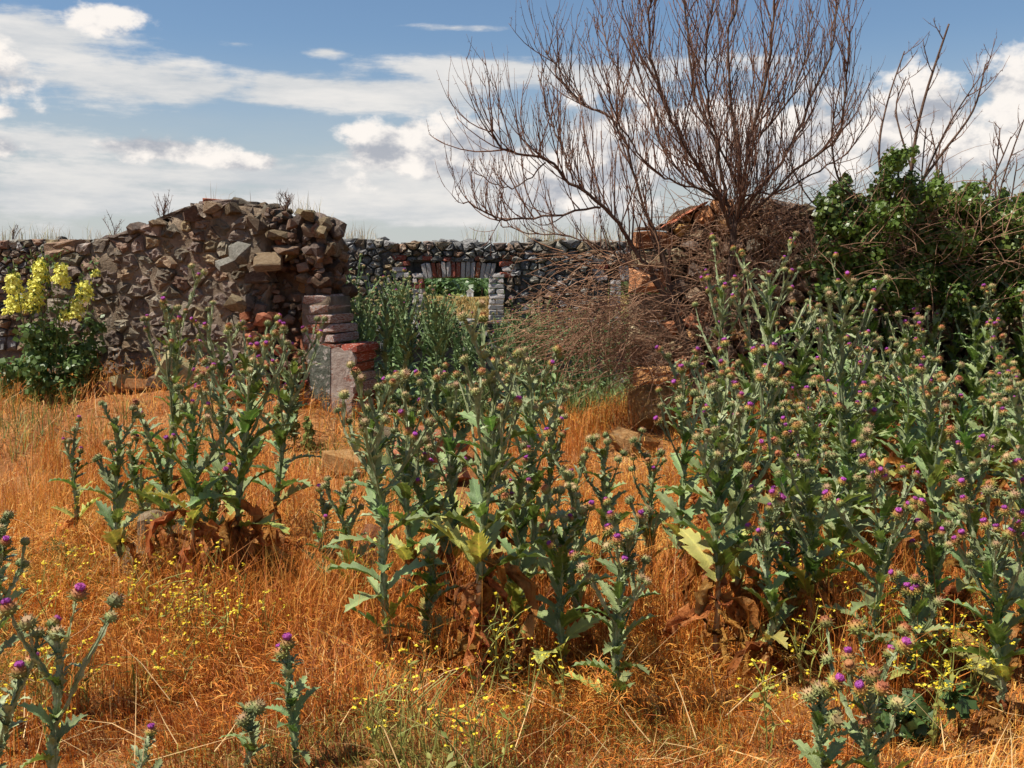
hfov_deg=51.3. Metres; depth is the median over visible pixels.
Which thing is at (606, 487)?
thistle
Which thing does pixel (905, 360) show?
thistle
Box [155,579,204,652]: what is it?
wild mustard
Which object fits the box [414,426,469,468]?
rock
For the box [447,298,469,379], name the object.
thistle
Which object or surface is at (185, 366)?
rock
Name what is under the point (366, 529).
rock
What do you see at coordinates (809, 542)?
thistle
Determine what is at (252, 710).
thistle
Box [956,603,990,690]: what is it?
wild mustard
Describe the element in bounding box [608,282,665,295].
field shrub
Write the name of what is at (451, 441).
thistle
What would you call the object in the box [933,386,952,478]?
thistle
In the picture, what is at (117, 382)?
rock
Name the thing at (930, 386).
thistle
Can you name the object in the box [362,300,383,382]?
thistle
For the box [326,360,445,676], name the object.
thistle
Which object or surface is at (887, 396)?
thistle
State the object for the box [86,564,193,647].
wild mustard
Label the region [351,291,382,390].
thistle
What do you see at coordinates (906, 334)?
thistle
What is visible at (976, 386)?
thistle
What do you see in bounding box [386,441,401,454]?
rock
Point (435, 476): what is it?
thistle
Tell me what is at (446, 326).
thistle
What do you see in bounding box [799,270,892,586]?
thistle
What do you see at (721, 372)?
thistle
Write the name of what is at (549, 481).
thistle
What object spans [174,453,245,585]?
thistle
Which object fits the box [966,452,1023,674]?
thistle
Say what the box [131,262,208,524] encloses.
thistle
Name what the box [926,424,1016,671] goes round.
thistle
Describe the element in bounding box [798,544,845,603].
wild mustard
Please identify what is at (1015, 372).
thistle
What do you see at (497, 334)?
thistle
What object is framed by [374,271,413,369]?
thistle
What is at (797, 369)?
thistle
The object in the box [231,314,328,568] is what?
thistle
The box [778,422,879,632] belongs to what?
thistle
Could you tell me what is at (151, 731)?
thistle
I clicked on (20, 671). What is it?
thistle
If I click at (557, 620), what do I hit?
thistle
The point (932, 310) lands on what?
bare shrub
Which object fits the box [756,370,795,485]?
thistle
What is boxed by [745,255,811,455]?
thistle
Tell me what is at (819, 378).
thistle
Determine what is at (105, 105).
sky
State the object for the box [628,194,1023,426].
ruined wall
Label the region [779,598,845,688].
wild mustard
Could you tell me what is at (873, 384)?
thistle
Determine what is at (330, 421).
dry grass tuft
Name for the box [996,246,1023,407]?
thistle
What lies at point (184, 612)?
wild mustard
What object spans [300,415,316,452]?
dock plant
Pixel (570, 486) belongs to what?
thistle
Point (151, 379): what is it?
rock
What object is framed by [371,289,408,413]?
thistle
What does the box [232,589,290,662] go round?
wild mustard
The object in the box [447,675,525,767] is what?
wild mustard
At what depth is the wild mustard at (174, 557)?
5.22 m
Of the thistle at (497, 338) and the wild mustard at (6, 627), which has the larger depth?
the thistle at (497, 338)
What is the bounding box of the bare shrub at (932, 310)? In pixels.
[892,116,948,373]
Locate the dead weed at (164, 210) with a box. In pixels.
[152,190,173,216]
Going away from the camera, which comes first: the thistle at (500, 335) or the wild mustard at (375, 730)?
the wild mustard at (375, 730)
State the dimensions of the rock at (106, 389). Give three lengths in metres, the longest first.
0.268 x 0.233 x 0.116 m
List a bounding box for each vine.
[795,143,954,402]
[901,169,1023,391]
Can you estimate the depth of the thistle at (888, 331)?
9.06 m
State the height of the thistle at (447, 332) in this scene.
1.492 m
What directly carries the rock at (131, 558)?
on the ground at (974, 732)
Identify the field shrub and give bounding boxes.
[424,278,459,295]
[454,278,488,288]
[457,278,502,293]
[460,279,502,296]
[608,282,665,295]
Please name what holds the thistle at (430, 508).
on the ground at (974, 732)
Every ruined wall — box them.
[0,236,666,383]
[44,197,378,417]
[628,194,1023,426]
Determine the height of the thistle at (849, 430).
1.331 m
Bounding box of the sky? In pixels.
[0,0,1023,248]
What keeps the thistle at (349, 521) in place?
on the ground at (974, 732)
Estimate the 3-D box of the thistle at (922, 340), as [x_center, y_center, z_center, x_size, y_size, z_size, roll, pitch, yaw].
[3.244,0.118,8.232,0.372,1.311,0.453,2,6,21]
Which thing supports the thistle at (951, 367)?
on the ground at (974, 732)
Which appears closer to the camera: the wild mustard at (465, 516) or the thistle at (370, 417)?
the thistle at (370, 417)
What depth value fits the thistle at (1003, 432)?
7.51 m
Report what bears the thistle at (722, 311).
on the ground at (974, 732)
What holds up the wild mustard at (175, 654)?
on the ground at (974, 732)
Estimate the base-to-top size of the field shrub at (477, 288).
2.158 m
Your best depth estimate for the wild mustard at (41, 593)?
4.64 m
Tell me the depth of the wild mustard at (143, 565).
5.63 m
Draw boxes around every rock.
[99,381,124,394]
[108,370,145,391]
[114,545,160,574]
[124,378,154,391]
[137,510,187,556]
[146,375,161,389]
[155,350,198,388]
[193,366,223,388]
[224,388,244,401]
[321,449,366,476]
[357,523,381,547]
[373,426,395,441]
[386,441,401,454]
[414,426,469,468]
[441,465,470,483]
[609,426,659,454]
[627,384,677,429]
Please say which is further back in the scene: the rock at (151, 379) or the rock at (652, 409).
the rock at (151, 379)
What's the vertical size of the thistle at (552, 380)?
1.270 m
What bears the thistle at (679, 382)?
on the ground at (974, 732)
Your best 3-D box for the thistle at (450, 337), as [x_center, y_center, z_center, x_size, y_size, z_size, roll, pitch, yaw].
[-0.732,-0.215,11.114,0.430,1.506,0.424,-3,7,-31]
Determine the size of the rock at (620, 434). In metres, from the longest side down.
0.424 x 0.347 x 0.216 m
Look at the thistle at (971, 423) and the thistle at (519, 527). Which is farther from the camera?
the thistle at (971, 423)
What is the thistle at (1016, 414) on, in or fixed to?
on the ground at (974, 732)
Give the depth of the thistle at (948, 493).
6.03 m
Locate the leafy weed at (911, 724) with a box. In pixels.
[873,679,984,747]
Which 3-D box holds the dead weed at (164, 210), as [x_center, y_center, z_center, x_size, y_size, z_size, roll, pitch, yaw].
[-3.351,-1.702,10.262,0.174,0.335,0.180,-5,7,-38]
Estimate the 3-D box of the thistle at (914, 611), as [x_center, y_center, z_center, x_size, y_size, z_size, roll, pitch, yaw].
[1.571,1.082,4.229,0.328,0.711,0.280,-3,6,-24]
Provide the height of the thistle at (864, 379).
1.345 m
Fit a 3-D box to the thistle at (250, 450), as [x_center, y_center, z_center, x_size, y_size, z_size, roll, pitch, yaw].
[-1.402,0.436,5.733,0.609,1.622,0.675,-1,6,-9]
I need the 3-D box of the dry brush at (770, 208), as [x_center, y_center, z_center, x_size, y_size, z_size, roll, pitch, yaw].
[2.056,-0.883,9.330,2.061,2.245,1.503,0,6,0]
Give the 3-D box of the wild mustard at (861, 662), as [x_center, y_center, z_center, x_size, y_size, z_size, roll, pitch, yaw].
[1.325,1.168,4.012,0.290,0.365,0.162,4,7,36]
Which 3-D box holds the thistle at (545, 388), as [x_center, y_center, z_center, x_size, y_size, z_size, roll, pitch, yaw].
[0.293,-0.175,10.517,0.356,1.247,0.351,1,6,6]
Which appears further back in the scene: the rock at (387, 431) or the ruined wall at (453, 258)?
the ruined wall at (453, 258)
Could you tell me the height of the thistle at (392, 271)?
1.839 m
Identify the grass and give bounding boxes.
[0,184,637,241]
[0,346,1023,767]
[418,295,665,319]
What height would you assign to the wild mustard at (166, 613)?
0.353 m
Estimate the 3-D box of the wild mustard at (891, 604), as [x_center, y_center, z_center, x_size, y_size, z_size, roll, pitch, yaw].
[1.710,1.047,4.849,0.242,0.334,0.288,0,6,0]
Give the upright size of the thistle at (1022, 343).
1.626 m
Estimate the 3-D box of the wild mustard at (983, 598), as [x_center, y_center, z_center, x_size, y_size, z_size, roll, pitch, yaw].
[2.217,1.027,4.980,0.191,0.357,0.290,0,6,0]
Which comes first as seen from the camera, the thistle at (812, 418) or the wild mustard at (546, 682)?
the wild mustard at (546, 682)
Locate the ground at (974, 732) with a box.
[0,278,1023,767]
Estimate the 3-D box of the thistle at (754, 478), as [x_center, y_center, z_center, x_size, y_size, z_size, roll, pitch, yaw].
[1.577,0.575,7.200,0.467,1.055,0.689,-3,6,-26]
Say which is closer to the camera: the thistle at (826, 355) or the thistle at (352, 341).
the thistle at (826, 355)
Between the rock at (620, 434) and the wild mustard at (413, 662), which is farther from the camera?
the rock at (620, 434)
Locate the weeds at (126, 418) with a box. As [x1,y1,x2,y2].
[0,371,544,703]
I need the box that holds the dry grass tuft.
[300,400,355,442]
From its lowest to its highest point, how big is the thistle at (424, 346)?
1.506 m
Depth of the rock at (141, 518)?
6.40 m
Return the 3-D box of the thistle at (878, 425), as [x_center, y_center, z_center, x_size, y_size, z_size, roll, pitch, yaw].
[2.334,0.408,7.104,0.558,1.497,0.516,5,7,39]
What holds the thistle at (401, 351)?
on the ground at (974, 732)
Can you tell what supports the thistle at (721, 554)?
on the ground at (974, 732)
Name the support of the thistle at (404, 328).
on the ground at (974, 732)
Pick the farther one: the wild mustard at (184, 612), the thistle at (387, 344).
the thistle at (387, 344)
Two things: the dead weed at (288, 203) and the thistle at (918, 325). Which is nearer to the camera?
the thistle at (918, 325)
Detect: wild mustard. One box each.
[0,573,27,643]
[0,637,92,753]
[0,684,32,759]
[8,638,91,703]
[12,560,61,667]
[50,523,113,581]
[53,630,119,711]
[55,551,102,613]
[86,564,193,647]
[119,539,156,616]
[122,548,164,577]
[145,545,169,593]
[150,636,207,711]
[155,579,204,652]
[158,591,200,653]
[160,583,208,644]
[168,539,224,620]
[169,565,245,647]
[183,583,248,675]
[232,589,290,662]
[347,555,389,612]
[352,659,458,767]
[353,540,375,575]
[353,669,469,767]
[390,637,440,707]
[406,666,502,767]
[443,493,475,538]
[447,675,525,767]
[466,595,524,700]
[469,592,532,708]
[495,652,547,745]
[525,641,569,721]
[735,658,797,753]
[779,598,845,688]
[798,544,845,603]
[832,639,909,729]
[835,579,895,626]
[848,597,902,667]
[853,656,903,739]
[868,581,904,617]
[904,654,983,750]
[910,606,1014,726]
[910,632,955,720]
[924,595,971,680]
[926,583,985,659]
[940,628,991,691]
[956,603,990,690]
[972,577,1004,614]
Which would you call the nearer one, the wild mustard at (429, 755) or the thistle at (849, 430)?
the wild mustard at (429, 755)
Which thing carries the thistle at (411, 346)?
on the ground at (974, 732)
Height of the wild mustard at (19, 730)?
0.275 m
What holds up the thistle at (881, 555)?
on the ground at (974, 732)
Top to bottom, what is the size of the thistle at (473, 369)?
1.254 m
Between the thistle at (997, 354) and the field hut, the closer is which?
the thistle at (997, 354)
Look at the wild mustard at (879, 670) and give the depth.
4.03 m
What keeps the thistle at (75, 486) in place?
on the ground at (974, 732)
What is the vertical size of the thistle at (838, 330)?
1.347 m
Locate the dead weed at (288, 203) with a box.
[277,189,293,210]
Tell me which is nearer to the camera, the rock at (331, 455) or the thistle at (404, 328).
the rock at (331, 455)
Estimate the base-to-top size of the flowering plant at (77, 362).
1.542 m
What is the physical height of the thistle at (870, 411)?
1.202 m
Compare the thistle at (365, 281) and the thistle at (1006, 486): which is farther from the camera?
the thistle at (365, 281)
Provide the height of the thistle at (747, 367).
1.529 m
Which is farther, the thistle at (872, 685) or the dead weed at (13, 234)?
the dead weed at (13, 234)
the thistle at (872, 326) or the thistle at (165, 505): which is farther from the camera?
the thistle at (872, 326)
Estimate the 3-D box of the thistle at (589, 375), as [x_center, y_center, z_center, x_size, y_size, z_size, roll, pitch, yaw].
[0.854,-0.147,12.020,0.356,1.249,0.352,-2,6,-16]
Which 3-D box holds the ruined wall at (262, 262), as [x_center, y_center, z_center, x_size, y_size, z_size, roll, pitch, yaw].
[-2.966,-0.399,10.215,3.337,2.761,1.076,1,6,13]
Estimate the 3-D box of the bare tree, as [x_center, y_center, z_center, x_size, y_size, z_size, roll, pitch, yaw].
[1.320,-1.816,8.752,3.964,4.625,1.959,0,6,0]
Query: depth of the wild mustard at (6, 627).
4.82 m
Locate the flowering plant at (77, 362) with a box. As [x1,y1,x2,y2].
[0,245,106,401]
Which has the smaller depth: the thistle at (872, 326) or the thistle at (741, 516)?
the thistle at (741, 516)
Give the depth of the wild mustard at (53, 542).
5.73 m
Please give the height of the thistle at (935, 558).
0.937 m
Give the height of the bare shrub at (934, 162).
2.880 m
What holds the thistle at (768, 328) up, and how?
on the ground at (974, 732)
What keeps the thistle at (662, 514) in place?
on the ground at (974, 732)
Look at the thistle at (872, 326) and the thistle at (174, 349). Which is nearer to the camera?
the thistle at (174, 349)
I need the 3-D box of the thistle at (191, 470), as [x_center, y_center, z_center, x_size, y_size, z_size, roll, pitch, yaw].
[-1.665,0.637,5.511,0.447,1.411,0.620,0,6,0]
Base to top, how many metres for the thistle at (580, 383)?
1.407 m
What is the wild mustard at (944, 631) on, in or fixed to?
on the ground at (974, 732)
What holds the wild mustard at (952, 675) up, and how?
on the ground at (974, 732)
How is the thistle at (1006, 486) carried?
on the ground at (974, 732)
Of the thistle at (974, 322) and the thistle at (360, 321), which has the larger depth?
the thistle at (360, 321)
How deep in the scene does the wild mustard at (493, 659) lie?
4.20 m
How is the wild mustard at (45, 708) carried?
on the ground at (974, 732)
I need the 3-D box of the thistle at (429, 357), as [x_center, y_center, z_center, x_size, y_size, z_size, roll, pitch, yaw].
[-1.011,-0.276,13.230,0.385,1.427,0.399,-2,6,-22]
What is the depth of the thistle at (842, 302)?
8.54 m
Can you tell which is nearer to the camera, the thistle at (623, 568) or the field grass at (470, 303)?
the thistle at (623, 568)
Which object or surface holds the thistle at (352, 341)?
on the ground at (974, 732)
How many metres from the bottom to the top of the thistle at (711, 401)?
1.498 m
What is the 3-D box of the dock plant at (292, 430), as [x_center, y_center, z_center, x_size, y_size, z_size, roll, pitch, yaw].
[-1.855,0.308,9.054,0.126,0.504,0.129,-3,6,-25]
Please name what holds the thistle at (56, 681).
on the ground at (974, 732)
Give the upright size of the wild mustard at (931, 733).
0.374 m
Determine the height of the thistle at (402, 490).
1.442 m
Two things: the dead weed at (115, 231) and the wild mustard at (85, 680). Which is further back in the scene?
the dead weed at (115, 231)
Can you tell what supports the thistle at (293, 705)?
on the ground at (974, 732)
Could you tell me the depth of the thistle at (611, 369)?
11.87 m
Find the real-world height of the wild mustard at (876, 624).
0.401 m
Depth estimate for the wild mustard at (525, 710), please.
3.89 m
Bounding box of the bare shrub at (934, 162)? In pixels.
[778,18,1023,328]
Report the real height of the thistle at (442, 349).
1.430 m
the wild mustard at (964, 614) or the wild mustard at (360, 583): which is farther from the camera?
the wild mustard at (360, 583)
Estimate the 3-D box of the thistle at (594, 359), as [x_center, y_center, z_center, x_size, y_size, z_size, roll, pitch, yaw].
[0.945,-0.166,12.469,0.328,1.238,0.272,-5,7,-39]
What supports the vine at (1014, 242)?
on the ground at (974, 732)
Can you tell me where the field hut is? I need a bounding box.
[466,288,473,296]
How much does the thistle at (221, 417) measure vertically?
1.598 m
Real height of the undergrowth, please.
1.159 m
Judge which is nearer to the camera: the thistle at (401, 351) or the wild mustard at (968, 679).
the wild mustard at (968, 679)
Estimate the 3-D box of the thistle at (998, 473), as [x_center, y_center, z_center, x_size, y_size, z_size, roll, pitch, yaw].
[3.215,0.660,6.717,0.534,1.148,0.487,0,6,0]
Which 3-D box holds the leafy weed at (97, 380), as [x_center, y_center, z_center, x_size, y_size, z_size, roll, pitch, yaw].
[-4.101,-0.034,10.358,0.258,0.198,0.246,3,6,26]
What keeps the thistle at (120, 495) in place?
on the ground at (974, 732)
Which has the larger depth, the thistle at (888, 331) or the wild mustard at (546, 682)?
the thistle at (888, 331)
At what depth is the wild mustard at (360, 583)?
5.28 m
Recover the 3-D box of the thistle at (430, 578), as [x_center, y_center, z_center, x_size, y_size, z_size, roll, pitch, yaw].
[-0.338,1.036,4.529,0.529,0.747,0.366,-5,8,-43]
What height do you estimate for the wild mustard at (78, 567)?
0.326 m
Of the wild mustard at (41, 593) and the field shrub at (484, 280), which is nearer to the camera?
the wild mustard at (41, 593)
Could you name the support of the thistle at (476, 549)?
on the ground at (974, 732)
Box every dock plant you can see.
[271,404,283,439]
[287,393,300,449]
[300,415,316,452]
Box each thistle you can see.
[0,509,31,654]
[0,582,125,767]
[0,614,62,767]
[49,415,100,550]
[77,399,143,594]
[113,430,159,544]
[129,723,162,767]
[130,399,196,579]
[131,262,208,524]
[145,371,234,601]
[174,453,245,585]
[186,300,264,534]
[186,313,301,604]
[218,698,268,767]
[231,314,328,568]
[265,632,320,767]
[300,484,340,601]
[320,468,376,619]
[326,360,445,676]
[345,254,382,317]
[351,291,362,342]
[351,291,379,363]
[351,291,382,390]
[351,293,375,376]
[355,273,390,381]
[356,292,380,366]
[362,275,405,414]
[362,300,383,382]
[370,361,456,626]
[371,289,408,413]
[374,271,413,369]
[374,297,398,399]
[375,275,400,351]
[376,271,417,400]
[378,278,417,393]
[383,542,471,682]
[384,429,469,616]
[386,269,420,383]
[388,268,426,409]
[388,289,426,403]
[388,416,457,561]
[392,306,427,405]
[410,367,502,605]
[411,295,436,399]
[417,285,457,422]
[418,293,458,410]
[419,291,448,397]
[419,305,430,392]
[420,285,457,405]
[421,298,547,703]
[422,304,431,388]
[424,294,454,395]
[426,289,459,421]
[429,303,452,390]
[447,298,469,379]
[450,316,465,393]
[453,319,478,393]
[455,322,478,399]
[459,344,538,578]
[460,322,495,404]
[465,312,484,381]
[484,308,519,399]
[485,317,513,356]
[487,311,515,402]
[488,440,546,674]
[489,321,517,404]
[491,344,567,636]
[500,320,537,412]
[502,318,521,400]
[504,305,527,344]
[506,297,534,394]
[514,385,579,583]
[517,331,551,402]
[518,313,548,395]
[520,483,613,705]
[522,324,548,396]
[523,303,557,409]
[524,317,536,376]
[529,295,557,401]
[535,427,612,675]
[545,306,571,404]
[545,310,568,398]
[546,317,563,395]
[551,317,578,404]
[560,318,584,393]
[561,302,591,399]
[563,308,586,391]
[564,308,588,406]
[564,495,672,723]
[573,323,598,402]
[579,431,632,583]
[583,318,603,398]
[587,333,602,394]
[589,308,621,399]
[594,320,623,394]
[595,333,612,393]
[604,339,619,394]
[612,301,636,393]
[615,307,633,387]
[627,427,677,590]
[653,345,712,606]
[661,366,767,686]
[668,369,729,523]
[679,354,735,537]
[682,338,786,658]
[692,233,761,494]
[707,392,772,531]
[716,397,768,534]
[718,484,796,689]
[727,334,767,475]
[730,230,818,495]
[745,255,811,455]
[746,501,822,666]
[750,405,823,562]
[751,368,796,491]
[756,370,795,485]
[764,299,824,420]
[770,418,852,670]
[771,374,832,496]
[778,272,826,399]
[778,385,840,550]
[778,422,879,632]
[780,379,834,523]
[792,350,837,451]
[792,672,867,767]
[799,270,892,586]
[805,304,856,450]
[812,311,848,427]
[817,381,905,584]
[817,382,900,578]
[817,614,916,767]
[818,333,907,511]
[818,374,893,557]
[820,329,871,473]
[821,438,934,695]
[824,251,881,448]
[846,270,893,419]
[846,342,885,475]
[850,349,913,478]
[863,569,959,726]
[871,347,942,538]
[872,305,931,451]
[876,289,906,419]
[879,507,990,686]
[882,341,945,486]
[886,312,928,451]
[888,375,970,562]
[896,349,972,603]
[899,356,944,494]
[912,293,959,415]
[914,316,955,446]
[923,375,1004,536]
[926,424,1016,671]
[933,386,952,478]
[937,262,981,411]
[941,484,1023,751]
[948,255,1001,424]
[948,282,1005,457]
[949,288,1002,457]
[957,359,1022,470]
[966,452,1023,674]
[968,363,1012,504]
[971,318,1023,426]
[972,370,1014,508]
[979,414,1023,522]
[988,366,1023,477]
[991,250,1023,379]
[992,380,1023,551]
[993,445,1021,556]
[994,385,1023,588]
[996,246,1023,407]
[1011,291,1023,391]
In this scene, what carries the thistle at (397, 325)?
on the ground at (974, 732)
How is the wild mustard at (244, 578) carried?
on the ground at (974, 732)
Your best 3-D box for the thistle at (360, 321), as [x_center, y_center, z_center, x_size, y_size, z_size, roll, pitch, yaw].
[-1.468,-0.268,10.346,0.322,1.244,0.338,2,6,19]
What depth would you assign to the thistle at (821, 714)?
3.41 m
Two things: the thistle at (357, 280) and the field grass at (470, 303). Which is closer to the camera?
the thistle at (357, 280)
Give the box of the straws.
[3,385,1023,767]
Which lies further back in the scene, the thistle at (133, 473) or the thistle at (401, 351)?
the thistle at (401, 351)
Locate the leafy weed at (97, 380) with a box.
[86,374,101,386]
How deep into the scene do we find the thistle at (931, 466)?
5.39 m
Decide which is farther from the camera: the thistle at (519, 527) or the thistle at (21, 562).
the thistle at (519, 527)
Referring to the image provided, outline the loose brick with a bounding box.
[203,198,219,201]
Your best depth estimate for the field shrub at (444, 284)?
108.70 m
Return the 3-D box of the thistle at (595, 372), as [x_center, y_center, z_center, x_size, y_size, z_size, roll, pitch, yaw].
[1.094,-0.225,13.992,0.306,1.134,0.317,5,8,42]
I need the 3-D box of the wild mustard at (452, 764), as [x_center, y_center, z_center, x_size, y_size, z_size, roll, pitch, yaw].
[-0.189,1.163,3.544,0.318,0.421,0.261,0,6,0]
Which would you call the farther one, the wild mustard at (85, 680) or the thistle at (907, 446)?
the thistle at (907, 446)
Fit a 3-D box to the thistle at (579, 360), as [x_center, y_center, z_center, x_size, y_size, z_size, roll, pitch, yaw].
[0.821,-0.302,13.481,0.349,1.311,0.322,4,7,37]
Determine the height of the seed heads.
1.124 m
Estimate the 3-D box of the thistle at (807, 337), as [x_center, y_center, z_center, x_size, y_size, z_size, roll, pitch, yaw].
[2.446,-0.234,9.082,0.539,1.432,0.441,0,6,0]
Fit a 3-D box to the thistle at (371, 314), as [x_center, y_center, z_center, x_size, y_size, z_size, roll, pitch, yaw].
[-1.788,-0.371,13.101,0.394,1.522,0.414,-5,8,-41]
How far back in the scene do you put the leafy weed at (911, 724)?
3.92 m
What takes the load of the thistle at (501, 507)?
on the ground at (974, 732)
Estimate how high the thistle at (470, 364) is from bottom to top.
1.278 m
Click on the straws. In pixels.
(493, 657)
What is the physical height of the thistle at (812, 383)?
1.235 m
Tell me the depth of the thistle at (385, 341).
10.17 m
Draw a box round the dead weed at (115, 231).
[103,212,121,234]
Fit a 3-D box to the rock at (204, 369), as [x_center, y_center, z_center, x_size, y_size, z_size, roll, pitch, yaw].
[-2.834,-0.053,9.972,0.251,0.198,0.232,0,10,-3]
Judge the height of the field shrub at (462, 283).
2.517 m
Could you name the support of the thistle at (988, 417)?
on the ground at (974, 732)
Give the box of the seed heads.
[0,347,1023,767]
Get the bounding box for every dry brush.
[460,146,787,435]
[635,150,834,381]
[744,110,1023,327]
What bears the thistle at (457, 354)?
on the ground at (974, 732)
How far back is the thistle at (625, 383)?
10.83 m
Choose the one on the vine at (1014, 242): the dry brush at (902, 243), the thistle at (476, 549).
the dry brush at (902, 243)
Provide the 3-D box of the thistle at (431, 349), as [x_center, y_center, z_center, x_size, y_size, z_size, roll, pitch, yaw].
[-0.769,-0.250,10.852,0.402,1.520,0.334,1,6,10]
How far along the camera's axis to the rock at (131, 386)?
9.87 m
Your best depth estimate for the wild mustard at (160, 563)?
5.67 m
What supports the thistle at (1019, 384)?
on the ground at (974, 732)
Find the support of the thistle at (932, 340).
on the ground at (974, 732)
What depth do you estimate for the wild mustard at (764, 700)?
3.86 m
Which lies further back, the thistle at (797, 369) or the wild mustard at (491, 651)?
the thistle at (797, 369)
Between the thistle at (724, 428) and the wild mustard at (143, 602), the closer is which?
the wild mustard at (143, 602)
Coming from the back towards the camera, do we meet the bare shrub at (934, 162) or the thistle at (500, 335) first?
the thistle at (500, 335)
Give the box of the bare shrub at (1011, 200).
[966,119,1023,379]
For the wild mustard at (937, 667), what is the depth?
4.16 m
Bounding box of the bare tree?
[426,0,884,426]
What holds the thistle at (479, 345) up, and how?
on the ground at (974, 732)
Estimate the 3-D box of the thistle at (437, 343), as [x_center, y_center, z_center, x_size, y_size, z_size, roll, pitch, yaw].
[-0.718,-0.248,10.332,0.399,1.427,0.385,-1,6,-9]
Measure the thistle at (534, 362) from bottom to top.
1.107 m
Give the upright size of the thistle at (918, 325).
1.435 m
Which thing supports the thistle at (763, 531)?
on the ground at (974, 732)
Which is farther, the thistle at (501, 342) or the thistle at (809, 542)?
the thistle at (501, 342)
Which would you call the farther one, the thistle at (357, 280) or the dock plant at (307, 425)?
the thistle at (357, 280)
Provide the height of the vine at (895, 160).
2.376 m
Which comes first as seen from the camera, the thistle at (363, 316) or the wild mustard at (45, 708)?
the wild mustard at (45, 708)
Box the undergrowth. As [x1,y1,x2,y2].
[183,351,636,424]
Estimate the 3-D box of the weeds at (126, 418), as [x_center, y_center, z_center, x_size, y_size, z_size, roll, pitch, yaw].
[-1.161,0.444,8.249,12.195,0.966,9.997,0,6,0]
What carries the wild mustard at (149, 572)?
on the ground at (974, 732)
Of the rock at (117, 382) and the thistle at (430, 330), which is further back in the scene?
the thistle at (430, 330)
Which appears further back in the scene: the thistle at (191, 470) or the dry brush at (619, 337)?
the dry brush at (619, 337)
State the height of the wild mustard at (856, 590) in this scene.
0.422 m
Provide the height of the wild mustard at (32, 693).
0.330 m
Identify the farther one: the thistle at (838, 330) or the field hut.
the field hut
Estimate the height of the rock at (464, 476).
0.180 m
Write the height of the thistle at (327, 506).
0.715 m
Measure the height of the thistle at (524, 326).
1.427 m
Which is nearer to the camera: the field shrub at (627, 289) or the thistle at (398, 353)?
the thistle at (398, 353)
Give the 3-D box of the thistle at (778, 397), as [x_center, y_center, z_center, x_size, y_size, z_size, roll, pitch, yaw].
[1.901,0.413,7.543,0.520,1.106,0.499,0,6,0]
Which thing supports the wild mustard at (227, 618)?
on the ground at (974, 732)
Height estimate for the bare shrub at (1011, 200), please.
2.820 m
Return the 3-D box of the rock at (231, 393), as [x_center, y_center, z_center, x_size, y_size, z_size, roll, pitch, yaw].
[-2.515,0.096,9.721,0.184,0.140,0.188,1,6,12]
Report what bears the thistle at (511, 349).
on the ground at (974, 732)
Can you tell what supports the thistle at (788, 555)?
on the ground at (974, 732)
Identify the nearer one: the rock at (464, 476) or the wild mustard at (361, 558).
the wild mustard at (361, 558)
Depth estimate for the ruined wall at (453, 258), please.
15.87 m
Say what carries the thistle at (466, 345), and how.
on the ground at (974, 732)
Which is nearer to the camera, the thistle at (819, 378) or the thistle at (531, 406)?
the thistle at (531, 406)
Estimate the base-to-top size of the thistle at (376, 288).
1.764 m
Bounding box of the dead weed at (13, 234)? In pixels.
[10,224,23,239]
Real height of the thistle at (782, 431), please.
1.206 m
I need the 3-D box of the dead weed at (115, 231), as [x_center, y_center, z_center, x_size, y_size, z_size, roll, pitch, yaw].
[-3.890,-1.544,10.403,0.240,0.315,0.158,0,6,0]
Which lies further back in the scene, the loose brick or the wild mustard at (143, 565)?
the loose brick
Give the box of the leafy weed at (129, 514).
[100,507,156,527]
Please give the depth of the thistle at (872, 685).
3.38 m
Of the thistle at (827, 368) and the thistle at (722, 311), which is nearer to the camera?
the thistle at (722, 311)

